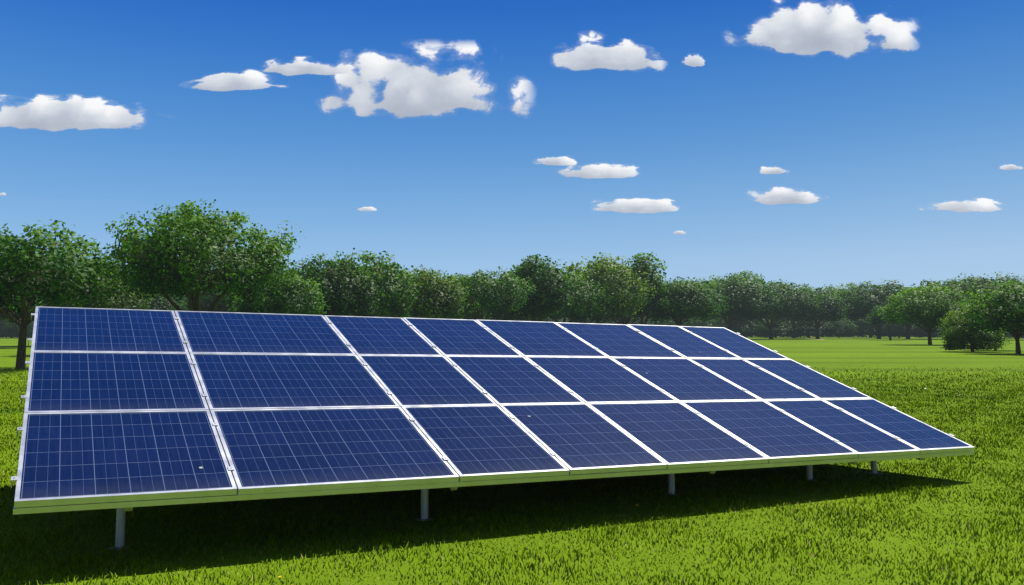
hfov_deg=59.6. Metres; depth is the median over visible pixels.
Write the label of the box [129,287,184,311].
bush
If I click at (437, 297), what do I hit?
tree
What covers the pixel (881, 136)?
sky
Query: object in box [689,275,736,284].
tree
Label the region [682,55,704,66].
cloud
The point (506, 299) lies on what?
tree
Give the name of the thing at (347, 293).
tree
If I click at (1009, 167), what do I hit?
cloud
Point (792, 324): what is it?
tree
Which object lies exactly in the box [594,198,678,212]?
cloud
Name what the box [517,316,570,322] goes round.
bush
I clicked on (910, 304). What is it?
tree
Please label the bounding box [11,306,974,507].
solar panels
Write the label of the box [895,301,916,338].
tree
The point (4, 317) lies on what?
tree
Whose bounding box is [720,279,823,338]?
tree
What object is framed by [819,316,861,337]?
bush
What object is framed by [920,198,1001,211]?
cloud
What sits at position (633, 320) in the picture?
bush
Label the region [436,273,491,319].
tree
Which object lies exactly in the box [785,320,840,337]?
bush
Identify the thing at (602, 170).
cloud
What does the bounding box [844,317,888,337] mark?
bush
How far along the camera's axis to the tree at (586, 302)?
115.35 m
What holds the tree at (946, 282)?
on the ground at (896, 355)
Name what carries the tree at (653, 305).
on the ground at (896, 355)
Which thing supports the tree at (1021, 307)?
on the ground at (896, 355)
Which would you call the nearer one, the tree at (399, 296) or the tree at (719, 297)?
the tree at (399, 296)
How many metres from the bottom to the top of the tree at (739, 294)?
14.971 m
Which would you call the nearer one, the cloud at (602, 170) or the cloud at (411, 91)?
the cloud at (411, 91)
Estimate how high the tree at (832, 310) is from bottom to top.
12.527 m
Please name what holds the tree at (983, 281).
on the ground at (896, 355)
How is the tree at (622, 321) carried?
on the ground at (896, 355)
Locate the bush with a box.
[937,302,1011,351]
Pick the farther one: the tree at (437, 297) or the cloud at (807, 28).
the cloud at (807, 28)
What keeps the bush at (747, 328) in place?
on the ground at (896, 355)
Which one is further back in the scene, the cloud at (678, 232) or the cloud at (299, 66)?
the cloud at (678, 232)
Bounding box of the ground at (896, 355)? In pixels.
[0,335,1023,584]
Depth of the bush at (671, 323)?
252.09 m
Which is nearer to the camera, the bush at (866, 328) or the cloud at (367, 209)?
the bush at (866, 328)
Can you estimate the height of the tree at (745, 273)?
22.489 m
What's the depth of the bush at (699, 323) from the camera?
249.46 m
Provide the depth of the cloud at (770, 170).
5440.00 m
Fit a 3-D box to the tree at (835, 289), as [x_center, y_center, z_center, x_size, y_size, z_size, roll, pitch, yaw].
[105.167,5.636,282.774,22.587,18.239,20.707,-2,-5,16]
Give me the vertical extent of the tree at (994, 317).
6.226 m
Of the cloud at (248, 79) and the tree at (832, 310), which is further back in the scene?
the cloud at (248, 79)
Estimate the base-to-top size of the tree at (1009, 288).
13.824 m
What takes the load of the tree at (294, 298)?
on the ground at (896, 355)
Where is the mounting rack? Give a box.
[13,451,973,549]
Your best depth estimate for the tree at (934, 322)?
113.01 m
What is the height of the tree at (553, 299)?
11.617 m
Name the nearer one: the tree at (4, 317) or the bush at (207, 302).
the tree at (4, 317)
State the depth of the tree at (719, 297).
164.57 m
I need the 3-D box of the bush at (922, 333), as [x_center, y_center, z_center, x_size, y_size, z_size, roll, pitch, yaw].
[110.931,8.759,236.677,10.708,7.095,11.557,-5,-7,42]
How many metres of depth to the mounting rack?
7.67 m
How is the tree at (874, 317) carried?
on the ground at (896, 355)
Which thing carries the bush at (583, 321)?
on the ground at (896, 355)
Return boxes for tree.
[0,219,126,368]
[0,282,48,322]
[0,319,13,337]
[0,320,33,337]
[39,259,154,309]
[89,198,301,311]
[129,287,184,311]
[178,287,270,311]
[228,269,330,314]
[285,251,384,316]
[326,248,420,317]
[386,264,478,318]
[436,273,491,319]
[454,266,535,319]
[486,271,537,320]
[497,254,575,321]
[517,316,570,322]
[518,268,613,322]
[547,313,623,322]
[561,252,658,323]
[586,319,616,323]
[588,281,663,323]
[591,263,669,324]
[623,251,674,324]
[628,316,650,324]
[644,277,732,325]
[645,276,722,325]
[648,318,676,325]
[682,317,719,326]
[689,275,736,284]
[694,273,788,330]
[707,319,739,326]
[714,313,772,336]
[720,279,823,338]
[726,270,771,287]
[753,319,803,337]
[767,285,827,337]
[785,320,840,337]
[792,287,848,338]
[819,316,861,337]
[822,282,864,336]
[833,280,916,338]
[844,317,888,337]
[864,303,906,339]
[876,286,908,338]
[877,283,973,344]
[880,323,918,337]
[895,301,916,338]
[903,278,986,300]
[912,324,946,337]
[924,297,965,330]
[942,272,1023,302]
[960,280,1023,353]
[990,282,1023,294]
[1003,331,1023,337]
[1009,291,1023,331]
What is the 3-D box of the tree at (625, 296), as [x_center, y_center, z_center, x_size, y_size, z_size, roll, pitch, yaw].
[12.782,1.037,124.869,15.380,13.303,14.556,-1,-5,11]
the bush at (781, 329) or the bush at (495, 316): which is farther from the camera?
the bush at (781, 329)
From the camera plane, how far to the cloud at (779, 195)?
5400.00 m
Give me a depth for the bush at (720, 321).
252.16 m
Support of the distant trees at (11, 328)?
on the ground at (896, 355)
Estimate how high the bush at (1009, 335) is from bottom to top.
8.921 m
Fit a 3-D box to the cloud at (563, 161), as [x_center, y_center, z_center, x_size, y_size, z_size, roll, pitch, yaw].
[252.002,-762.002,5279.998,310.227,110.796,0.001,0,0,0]
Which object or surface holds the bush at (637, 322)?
on the ground at (896, 355)
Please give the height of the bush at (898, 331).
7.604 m
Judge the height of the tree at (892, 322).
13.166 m
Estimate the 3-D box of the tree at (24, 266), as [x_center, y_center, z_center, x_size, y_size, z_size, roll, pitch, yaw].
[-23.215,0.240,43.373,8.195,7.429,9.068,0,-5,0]
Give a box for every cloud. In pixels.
[0,94,143,130]
[190,69,285,90]
[263,57,354,75]
[321,43,529,117]
[359,207,376,210]
[536,156,576,165]
[553,32,664,70]
[559,163,637,178]
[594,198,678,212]
[674,231,685,233]
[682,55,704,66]
[728,0,915,56]
[750,187,818,204]
[760,166,785,173]
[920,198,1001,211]
[1000,164,1022,169]
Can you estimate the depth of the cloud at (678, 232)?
5600.00 m
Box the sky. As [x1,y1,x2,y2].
[0,0,1023,327]
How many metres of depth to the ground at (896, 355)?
8.22 m
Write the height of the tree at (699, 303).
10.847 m
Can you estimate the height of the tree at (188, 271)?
9.177 m
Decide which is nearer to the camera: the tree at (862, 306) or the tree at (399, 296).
the tree at (399, 296)

